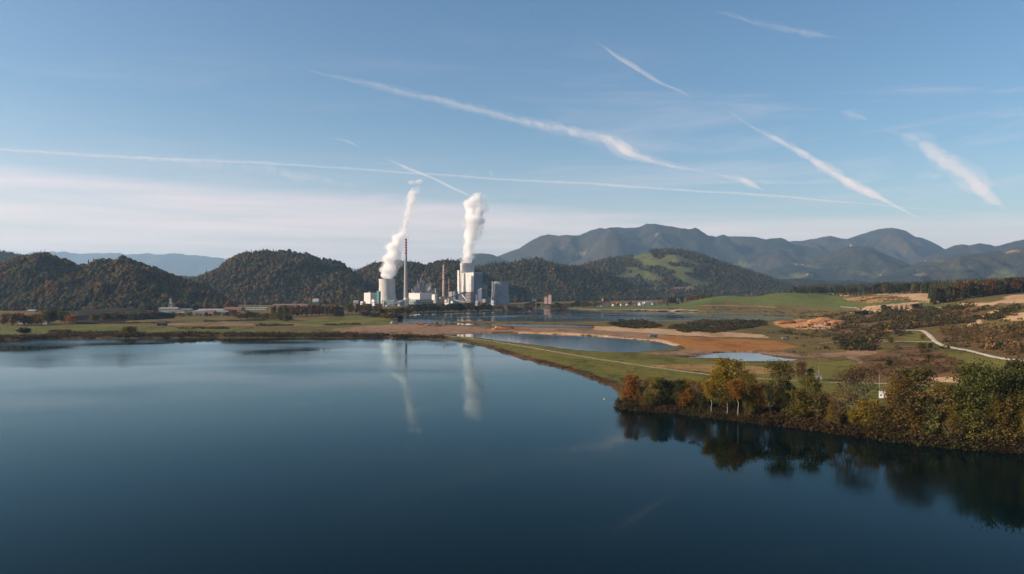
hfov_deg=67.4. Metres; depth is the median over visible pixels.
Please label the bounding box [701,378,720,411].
white trunk aspen
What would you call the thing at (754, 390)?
tree
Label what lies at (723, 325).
scrub
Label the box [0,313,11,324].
tree
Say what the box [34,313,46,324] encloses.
tree
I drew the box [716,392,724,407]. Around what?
tree
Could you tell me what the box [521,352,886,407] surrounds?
weeds
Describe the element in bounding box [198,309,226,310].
industrial hall
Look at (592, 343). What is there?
pond water
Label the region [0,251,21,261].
forest
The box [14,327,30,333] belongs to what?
bush
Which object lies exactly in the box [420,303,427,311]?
tree
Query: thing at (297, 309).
poplar tree
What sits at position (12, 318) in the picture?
poplar tree
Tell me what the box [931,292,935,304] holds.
conifer tree
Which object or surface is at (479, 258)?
mountain
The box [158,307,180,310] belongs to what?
industrial hall
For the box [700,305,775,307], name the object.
path
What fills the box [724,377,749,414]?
white trunk aspen
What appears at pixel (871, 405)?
tree
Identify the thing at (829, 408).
tree
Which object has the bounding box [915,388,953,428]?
bare tree
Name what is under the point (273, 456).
lake water
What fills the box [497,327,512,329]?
earth heap
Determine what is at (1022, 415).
tree
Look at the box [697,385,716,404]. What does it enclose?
tree
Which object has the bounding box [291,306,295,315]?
poplar tree
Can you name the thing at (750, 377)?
tree
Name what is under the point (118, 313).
tree
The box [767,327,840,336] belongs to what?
scrub
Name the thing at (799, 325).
clay pit ground
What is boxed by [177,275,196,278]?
hill
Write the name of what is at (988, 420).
bare tree
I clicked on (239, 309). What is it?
industrial hall
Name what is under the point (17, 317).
tree
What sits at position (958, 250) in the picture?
mountain
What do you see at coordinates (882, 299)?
scrub
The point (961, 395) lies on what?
tree
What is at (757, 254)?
mountain
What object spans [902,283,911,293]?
tree
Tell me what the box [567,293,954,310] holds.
green field
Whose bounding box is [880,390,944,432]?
tree
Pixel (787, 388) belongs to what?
tree
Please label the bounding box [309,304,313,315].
poplar tree
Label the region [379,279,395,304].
cooling tower
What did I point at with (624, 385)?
tree
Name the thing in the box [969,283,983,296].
tree
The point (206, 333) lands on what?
bank vegetation
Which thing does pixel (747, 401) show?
tree
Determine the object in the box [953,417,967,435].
bare tree
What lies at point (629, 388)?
tree
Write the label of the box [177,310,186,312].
industrial hall
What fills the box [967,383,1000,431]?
tree
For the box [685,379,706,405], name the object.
bare tree
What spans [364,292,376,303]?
silo building
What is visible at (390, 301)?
hall
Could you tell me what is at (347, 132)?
sky
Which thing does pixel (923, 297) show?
sand ground
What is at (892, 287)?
tree
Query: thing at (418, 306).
tree
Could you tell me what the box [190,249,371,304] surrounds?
forest
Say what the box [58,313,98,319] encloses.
earth heap
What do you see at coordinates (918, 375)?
tree
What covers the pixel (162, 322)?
barn
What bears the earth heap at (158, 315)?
on the spoil ground at (92, 321)
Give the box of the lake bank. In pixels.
[0,321,807,394]
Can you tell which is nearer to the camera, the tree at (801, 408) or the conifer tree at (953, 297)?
the tree at (801, 408)
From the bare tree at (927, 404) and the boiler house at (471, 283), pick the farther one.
the boiler house at (471, 283)
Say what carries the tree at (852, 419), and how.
on the lake bank
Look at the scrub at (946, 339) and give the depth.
853.90 m
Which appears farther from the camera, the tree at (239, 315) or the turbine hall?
the turbine hall
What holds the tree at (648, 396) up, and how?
on the lake bank
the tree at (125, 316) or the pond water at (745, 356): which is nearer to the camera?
the pond water at (745, 356)
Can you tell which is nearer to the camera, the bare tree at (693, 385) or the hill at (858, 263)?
the bare tree at (693, 385)
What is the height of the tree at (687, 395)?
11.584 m
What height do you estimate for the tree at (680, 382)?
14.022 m
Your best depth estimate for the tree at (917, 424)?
277.77 m
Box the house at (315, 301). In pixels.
[312,299,319,304]
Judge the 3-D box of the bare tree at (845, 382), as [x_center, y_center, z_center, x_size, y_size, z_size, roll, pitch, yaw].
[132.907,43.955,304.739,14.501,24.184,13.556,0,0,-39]
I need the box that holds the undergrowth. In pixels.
[613,396,1023,453]
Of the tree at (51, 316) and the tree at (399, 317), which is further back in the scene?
the tree at (399, 317)
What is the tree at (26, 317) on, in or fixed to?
on the ground at (885, 344)
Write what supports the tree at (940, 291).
on the green field at (826, 300)
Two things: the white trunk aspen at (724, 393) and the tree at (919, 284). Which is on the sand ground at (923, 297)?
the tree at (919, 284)
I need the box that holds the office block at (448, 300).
[445,298,451,303]
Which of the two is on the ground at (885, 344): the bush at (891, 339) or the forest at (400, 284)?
the bush at (891, 339)
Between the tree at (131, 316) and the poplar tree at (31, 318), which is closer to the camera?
the poplar tree at (31, 318)
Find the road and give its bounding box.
[901,330,1023,360]
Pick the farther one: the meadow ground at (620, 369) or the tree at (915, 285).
the tree at (915, 285)
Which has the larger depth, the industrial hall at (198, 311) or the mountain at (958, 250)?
the mountain at (958, 250)
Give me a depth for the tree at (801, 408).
312.72 m
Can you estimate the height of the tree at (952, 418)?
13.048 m
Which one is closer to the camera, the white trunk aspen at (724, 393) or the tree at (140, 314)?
the white trunk aspen at (724, 393)
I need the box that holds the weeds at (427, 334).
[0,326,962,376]
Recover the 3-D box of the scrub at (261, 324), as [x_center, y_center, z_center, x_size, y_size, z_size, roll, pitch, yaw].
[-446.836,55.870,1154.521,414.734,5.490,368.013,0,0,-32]
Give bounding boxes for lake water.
[0,338,1023,573]
[398,309,812,327]
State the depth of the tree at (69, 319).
1158.99 m
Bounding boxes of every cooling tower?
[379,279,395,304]
[460,263,474,290]
[491,281,510,304]
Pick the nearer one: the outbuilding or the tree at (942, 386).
the tree at (942, 386)
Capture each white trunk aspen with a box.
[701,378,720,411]
[708,369,732,390]
[719,385,734,414]
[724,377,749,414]
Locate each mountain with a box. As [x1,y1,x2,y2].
[28,251,358,275]
[456,253,510,265]
[497,224,832,271]
[789,228,944,263]
[909,240,1023,264]
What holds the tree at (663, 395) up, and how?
on the lake bank
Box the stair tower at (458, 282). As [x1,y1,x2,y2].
[457,270,461,302]
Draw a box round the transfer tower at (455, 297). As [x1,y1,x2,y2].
[453,292,457,302]
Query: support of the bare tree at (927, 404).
on the lake bank
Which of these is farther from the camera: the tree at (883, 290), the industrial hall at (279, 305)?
the industrial hall at (279, 305)
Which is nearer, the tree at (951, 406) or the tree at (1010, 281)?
the tree at (951, 406)
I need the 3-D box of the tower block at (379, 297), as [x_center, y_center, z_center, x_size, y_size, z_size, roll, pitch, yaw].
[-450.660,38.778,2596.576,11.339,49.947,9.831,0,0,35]
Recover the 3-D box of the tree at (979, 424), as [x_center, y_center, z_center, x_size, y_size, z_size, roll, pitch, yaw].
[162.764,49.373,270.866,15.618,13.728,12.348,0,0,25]
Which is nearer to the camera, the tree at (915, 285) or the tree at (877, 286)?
the tree at (915, 285)
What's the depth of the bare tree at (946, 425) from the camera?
272.10 m
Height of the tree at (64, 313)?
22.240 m
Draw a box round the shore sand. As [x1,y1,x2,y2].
[550,308,696,310]
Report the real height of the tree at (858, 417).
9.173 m
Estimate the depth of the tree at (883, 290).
1879.27 m
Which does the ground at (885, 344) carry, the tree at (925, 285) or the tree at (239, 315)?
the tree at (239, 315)
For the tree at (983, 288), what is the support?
on the ground at (885, 344)
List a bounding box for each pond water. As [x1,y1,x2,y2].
[448,333,677,351]
[687,352,795,360]
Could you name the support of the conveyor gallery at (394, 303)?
on the ground at (885, 344)
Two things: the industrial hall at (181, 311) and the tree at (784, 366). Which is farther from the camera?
the industrial hall at (181, 311)
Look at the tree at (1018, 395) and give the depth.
265.84 m
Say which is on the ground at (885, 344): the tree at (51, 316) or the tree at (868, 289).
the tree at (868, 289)
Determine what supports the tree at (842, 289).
on the ground at (885, 344)
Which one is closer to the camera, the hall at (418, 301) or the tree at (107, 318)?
the tree at (107, 318)
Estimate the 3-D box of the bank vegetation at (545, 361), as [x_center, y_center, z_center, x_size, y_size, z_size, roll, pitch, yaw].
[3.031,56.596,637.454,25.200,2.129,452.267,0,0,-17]
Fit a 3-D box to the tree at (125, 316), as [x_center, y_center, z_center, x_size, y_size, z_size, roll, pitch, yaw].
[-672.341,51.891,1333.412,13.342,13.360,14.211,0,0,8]
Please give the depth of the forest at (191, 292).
2047.69 m
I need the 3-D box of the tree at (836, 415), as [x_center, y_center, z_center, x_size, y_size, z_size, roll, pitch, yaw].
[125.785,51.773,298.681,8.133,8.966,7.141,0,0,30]
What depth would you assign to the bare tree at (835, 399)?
301.20 m
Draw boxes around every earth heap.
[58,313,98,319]
[73,308,174,318]
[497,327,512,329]
[777,320,796,323]
[794,319,809,321]
[807,317,834,321]
[824,320,846,324]
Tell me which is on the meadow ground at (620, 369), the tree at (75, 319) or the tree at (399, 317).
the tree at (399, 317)
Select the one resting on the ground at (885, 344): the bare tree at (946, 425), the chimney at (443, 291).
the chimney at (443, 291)
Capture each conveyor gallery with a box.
[385,299,407,306]
[443,291,465,302]
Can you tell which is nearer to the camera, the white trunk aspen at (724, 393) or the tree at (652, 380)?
the white trunk aspen at (724, 393)
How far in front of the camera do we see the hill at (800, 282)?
5680.79 m
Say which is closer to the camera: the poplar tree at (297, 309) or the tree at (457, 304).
the poplar tree at (297, 309)
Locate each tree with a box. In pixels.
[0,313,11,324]
[0,314,5,323]
[8,314,16,324]
[12,312,25,325]
[22,315,32,324]
[28,315,33,325]
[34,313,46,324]
[40,310,53,321]
[46,312,54,323]
[52,309,59,321]
[59,310,69,323]
[64,315,73,324]
[72,314,78,321]
[101,313,110,320]
[112,311,122,319]
[121,313,128,319]
[128,313,135,319]
[137,312,144,319]
[236,312,243,318]
[246,312,253,318]
[261,313,269,318]
[279,312,293,319]
[284,315,292,320]
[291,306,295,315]
[295,305,299,315]
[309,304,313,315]
[334,305,341,310]
[343,303,351,313]
[362,303,372,310]
[384,312,392,319]
[389,307,397,313]
[395,315,403,320]
[397,307,404,313]
[413,304,419,312]
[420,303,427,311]
[427,303,435,310]
[435,302,445,311]
[449,303,456,311]
[455,302,462,310]
[615,383,625,400]
[616,374,644,399]
[619,377,638,394]
[635,378,653,395]
[637,396,650,405]
[638,385,648,396]
[643,392,655,405]
[645,375,662,398]
[650,389,660,402]
[655,378,674,405]
[671,378,688,401]
[672,383,687,404]
[676,387,694,407]
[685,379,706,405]
[686,378,695,401]
[693,381,709,402]
[696,394,706,409]
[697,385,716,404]
[706,354,750,408]
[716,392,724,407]
[719,389,741,407]
[733,391,745,410]
[738,370,761,406]
[741,395,754,414]
[747,381,771,413]
[757,379,781,409]
[763,356,798,410]
[776,389,794,412]
[780,384,797,413]
[782,387,814,418]
[795,361,807,378]
[795,371,822,416]
[805,368,816,377]
[808,389,842,419]
[813,286,821,292]
[823,405,843,419]
[824,409,845,426]
[827,390,849,416]
[829,367,862,416]
[834,364,887,407]
[836,400,849,417]
[838,287,845,294]
[847,410,858,423]
[848,398,886,426]
[852,410,862,422]
[861,410,877,429]
[865,406,900,429]
[866,287,873,293]
[872,283,882,293]
[880,284,888,292]
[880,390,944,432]
[883,374,922,418]
[887,361,937,413]
[888,285,896,292]
[896,285,903,291]
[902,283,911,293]
[907,413,930,433]
[910,284,919,291]
[911,282,922,290]
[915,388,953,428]
[915,395,940,419]
[918,403,942,436]
[923,282,932,292]
[925,389,956,430]
[927,379,960,422]
[929,288,933,302]
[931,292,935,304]
[932,287,946,303]
[932,397,980,436]
[936,358,1023,430]
[940,420,955,435]
[943,407,965,434]
[946,286,958,298]
[947,287,951,300]
[951,392,983,431]
[952,288,955,300]
[953,281,967,297]
[953,409,996,439]
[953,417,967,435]
[956,283,960,298]
[963,280,980,296]
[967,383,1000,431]
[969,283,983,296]
[972,364,1023,435]
[974,283,987,294]
[977,411,994,434]
[981,392,1022,436]
[983,279,998,292]
[984,410,1023,444]
[994,280,1005,293]
[998,356,1023,389]
[1003,277,1018,287]
[1004,278,1011,293]
[1008,407,1023,440]
[1010,277,1023,292]
[1012,376,1023,412]
[1014,398,1023,439]
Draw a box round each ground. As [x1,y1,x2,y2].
[0,291,1023,420]
[0,321,395,334]
[64,311,159,323]
[167,322,877,363]
[185,315,1005,420]
[513,293,1023,382]
[647,296,909,373]
[774,321,835,329]
[833,306,1023,379]
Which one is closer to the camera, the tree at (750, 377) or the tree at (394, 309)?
the tree at (750, 377)
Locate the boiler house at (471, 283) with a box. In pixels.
[460,272,486,304]
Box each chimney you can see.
[404,239,407,297]
[442,264,444,303]
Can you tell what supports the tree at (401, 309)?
on the ground at (885, 344)
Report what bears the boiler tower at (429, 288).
on the coal bunker hall
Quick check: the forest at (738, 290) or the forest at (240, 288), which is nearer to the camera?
the forest at (240, 288)
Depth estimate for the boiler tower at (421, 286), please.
2653.47 m
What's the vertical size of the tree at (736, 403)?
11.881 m
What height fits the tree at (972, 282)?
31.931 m
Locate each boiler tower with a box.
[411,278,425,292]
[426,284,433,293]
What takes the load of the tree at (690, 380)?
on the meadow ground at (620, 369)
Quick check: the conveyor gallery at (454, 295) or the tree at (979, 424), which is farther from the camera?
the conveyor gallery at (454, 295)
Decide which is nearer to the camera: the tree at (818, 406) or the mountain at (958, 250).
the tree at (818, 406)
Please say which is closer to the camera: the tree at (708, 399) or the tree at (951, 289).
the tree at (708, 399)
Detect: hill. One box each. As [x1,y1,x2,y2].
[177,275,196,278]
[761,246,910,280]
[783,278,953,288]
[862,246,1023,282]
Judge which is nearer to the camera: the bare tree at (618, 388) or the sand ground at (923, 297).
the bare tree at (618, 388)
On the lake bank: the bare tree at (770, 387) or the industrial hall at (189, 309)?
the bare tree at (770, 387)
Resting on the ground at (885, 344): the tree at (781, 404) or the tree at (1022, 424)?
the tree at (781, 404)
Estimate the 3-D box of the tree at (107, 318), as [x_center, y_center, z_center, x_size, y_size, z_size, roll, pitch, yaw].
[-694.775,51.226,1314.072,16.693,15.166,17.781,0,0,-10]
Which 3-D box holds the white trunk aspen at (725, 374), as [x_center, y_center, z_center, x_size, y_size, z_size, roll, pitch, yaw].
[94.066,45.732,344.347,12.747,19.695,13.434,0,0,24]
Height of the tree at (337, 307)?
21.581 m
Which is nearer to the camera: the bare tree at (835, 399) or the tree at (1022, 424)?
the tree at (1022, 424)
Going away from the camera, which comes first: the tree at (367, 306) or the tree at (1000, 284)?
the tree at (1000, 284)
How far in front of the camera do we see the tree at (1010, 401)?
264.99 m
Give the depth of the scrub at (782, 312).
1754.08 m
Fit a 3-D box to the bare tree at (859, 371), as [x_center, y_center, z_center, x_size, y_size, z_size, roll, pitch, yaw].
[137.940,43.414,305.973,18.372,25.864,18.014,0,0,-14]
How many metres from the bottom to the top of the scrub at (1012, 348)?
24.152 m
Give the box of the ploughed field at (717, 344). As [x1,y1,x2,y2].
[654,336,799,351]
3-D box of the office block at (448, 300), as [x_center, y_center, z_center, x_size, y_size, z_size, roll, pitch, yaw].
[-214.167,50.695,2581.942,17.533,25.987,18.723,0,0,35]
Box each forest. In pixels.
[0,250,22,259]
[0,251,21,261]
[0,252,237,310]
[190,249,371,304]
[353,258,524,302]
[476,257,669,301]
[581,248,796,297]
[799,276,1023,298]
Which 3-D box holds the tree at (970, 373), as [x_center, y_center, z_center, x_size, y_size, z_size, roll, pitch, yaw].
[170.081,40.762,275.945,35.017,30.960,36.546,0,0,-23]
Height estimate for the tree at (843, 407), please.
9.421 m
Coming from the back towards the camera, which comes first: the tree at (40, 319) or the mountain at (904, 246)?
the mountain at (904, 246)
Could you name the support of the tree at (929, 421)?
on the lake bank
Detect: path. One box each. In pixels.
[445,335,963,386]
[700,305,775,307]
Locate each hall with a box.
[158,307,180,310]
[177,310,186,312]
[180,308,193,310]
[192,310,205,313]
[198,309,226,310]
[224,307,244,311]
[247,307,267,309]
[272,304,308,306]
[382,300,400,305]
[409,292,432,298]
[409,299,432,304]
[477,288,486,303]
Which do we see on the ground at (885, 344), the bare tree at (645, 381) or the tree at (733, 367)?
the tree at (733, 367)
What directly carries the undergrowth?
on the lake bank
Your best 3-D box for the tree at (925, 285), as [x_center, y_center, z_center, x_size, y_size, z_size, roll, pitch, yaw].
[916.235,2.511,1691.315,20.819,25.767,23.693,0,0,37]
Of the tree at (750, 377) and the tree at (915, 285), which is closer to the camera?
the tree at (750, 377)
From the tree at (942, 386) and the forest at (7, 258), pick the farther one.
the forest at (7, 258)
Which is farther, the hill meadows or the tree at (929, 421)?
the hill meadows
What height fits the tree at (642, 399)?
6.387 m
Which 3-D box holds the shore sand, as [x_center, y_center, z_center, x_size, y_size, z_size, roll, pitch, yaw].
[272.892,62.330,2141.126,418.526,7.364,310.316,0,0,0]
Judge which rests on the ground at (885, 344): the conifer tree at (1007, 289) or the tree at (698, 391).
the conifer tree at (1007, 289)
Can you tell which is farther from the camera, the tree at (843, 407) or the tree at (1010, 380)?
the tree at (843, 407)
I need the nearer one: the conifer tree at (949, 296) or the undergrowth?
the undergrowth
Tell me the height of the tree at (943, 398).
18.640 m
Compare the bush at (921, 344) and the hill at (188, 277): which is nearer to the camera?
the bush at (921, 344)
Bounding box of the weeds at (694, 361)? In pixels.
[576,352,836,380]
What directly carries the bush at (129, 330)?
on the ground at (885, 344)
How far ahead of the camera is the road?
618.58 m
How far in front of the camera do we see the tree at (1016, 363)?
278.51 m
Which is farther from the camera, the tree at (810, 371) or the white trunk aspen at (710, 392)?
the tree at (810, 371)
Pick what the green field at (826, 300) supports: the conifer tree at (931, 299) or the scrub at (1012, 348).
the conifer tree at (931, 299)
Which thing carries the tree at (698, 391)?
on the meadow ground at (620, 369)
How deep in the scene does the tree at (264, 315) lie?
1321.06 m
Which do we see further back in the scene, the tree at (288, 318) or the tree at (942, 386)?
the tree at (288, 318)
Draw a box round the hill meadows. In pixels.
[595,252,781,297]
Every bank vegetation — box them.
[0,329,448,339]
[454,339,618,385]
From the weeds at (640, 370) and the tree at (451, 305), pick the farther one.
the tree at (451, 305)
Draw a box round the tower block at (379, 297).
[377,291,380,304]
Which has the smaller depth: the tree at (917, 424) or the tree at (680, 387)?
the tree at (917, 424)
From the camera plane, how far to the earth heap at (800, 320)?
1250.94 m
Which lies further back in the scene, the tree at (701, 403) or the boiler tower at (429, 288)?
the boiler tower at (429, 288)
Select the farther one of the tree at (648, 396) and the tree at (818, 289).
the tree at (818, 289)
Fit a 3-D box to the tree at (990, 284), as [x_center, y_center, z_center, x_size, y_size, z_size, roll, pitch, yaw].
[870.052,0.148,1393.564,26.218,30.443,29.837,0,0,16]
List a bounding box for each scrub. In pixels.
[69,319,361,333]
[607,318,768,332]
[704,306,852,315]
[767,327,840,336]
[782,304,1023,356]
[830,331,881,350]
[836,301,1023,338]
[842,296,909,302]
[846,351,966,378]
[938,318,1023,354]
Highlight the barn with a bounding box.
[157,320,167,325]
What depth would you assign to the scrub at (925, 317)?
993.77 m
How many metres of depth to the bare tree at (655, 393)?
352.80 m
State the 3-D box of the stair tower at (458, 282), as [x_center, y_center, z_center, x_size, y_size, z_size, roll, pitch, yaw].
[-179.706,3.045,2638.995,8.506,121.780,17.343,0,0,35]
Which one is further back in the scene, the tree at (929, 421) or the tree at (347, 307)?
the tree at (347, 307)
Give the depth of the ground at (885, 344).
1144.83 m
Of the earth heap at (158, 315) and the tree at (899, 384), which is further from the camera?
the earth heap at (158, 315)
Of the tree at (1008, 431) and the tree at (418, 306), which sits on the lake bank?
the tree at (1008, 431)
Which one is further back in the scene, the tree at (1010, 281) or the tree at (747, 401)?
the tree at (1010, 281)
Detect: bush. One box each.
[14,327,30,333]
[123,326,138,331]
[124,328,134,332]
[887,337,894,342]
[916,342,925,351]
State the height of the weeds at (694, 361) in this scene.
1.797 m
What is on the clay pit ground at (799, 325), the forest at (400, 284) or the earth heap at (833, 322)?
the earth heap at (833, 322)
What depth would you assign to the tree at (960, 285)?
1358.25 m
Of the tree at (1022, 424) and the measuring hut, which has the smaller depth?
the tree at (1022, 424)
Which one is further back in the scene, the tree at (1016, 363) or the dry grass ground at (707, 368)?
the dry grass ground at (707, 368)
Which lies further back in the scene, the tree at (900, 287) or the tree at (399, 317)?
the tree at (900, 287)
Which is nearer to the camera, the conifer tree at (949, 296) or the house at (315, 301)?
the conifer tree at (949, 296)
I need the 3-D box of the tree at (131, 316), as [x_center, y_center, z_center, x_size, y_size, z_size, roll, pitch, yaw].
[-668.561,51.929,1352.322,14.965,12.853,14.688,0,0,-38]
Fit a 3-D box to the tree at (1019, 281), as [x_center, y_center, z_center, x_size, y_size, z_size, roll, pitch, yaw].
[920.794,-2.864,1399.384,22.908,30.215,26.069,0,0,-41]
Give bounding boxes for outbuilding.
[397,301,403,305]
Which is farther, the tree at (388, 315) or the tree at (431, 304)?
the tree at (431, 304)
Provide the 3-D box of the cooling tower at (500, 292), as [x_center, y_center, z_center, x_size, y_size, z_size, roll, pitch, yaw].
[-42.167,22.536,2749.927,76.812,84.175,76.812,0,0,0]
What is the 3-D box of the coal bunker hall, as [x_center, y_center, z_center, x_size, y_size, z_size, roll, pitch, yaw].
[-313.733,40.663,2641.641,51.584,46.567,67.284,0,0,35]
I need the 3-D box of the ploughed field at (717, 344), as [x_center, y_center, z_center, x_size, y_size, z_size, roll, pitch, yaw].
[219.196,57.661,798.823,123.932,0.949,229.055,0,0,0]
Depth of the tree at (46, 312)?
1179.48 m
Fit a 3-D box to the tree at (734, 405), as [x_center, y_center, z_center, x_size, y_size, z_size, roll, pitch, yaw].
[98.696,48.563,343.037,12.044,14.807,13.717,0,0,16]
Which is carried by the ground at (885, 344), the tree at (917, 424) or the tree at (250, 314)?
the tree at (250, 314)
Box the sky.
[0,0,1023,268]
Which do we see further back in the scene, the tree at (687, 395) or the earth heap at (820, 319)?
the earth heap at (820, 319)
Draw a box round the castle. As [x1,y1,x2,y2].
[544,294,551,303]
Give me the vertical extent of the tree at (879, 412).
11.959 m
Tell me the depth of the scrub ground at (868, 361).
581.68 m
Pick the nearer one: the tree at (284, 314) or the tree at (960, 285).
the tree at (284, 314)
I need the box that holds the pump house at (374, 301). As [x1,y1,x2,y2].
[371,299,376,305]
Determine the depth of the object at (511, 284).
3688.42 m
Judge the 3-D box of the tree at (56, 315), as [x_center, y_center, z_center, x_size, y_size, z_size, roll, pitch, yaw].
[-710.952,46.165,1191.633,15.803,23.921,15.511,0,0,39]
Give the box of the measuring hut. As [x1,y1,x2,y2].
[878,390,886,397]
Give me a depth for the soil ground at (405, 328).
999.52 m
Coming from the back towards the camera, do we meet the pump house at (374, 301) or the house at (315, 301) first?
the pump house at (374, 301)
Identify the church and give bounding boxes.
[602,298,609,305]
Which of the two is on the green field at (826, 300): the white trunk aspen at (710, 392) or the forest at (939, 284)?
the forest at (939, 284)
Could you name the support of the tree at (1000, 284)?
on the ground at (885, 344)
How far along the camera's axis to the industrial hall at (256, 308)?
1999.78 m
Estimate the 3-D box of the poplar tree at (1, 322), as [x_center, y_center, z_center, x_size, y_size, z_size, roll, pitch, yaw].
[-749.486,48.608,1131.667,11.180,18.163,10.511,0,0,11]
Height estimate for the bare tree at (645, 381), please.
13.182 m
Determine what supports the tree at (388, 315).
on the meadow ground at (620, 369)
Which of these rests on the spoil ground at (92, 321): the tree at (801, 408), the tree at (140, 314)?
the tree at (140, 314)
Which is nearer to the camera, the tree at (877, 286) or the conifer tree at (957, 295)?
the conifer tree at (957, 295)
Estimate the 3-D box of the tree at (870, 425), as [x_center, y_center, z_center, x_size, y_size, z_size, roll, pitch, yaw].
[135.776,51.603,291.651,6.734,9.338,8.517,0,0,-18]
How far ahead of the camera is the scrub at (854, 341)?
717.50 m
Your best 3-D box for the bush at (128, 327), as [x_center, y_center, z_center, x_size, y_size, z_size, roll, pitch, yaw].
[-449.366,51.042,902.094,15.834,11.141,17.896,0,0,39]
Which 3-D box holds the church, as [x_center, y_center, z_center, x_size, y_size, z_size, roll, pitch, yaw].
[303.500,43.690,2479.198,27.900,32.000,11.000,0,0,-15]
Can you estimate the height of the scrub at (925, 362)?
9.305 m
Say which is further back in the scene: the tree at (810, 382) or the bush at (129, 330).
the bush at (129, 330)
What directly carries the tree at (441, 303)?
on the ground at (885, 344)
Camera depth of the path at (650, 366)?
551.85 m
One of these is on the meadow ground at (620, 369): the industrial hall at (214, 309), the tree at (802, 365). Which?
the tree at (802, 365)
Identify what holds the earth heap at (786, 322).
on the clay pit ground at (799, 325)
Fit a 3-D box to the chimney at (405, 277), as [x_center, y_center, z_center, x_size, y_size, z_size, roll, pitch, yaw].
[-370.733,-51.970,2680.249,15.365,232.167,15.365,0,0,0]
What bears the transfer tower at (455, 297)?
on the ground at (885, 344)

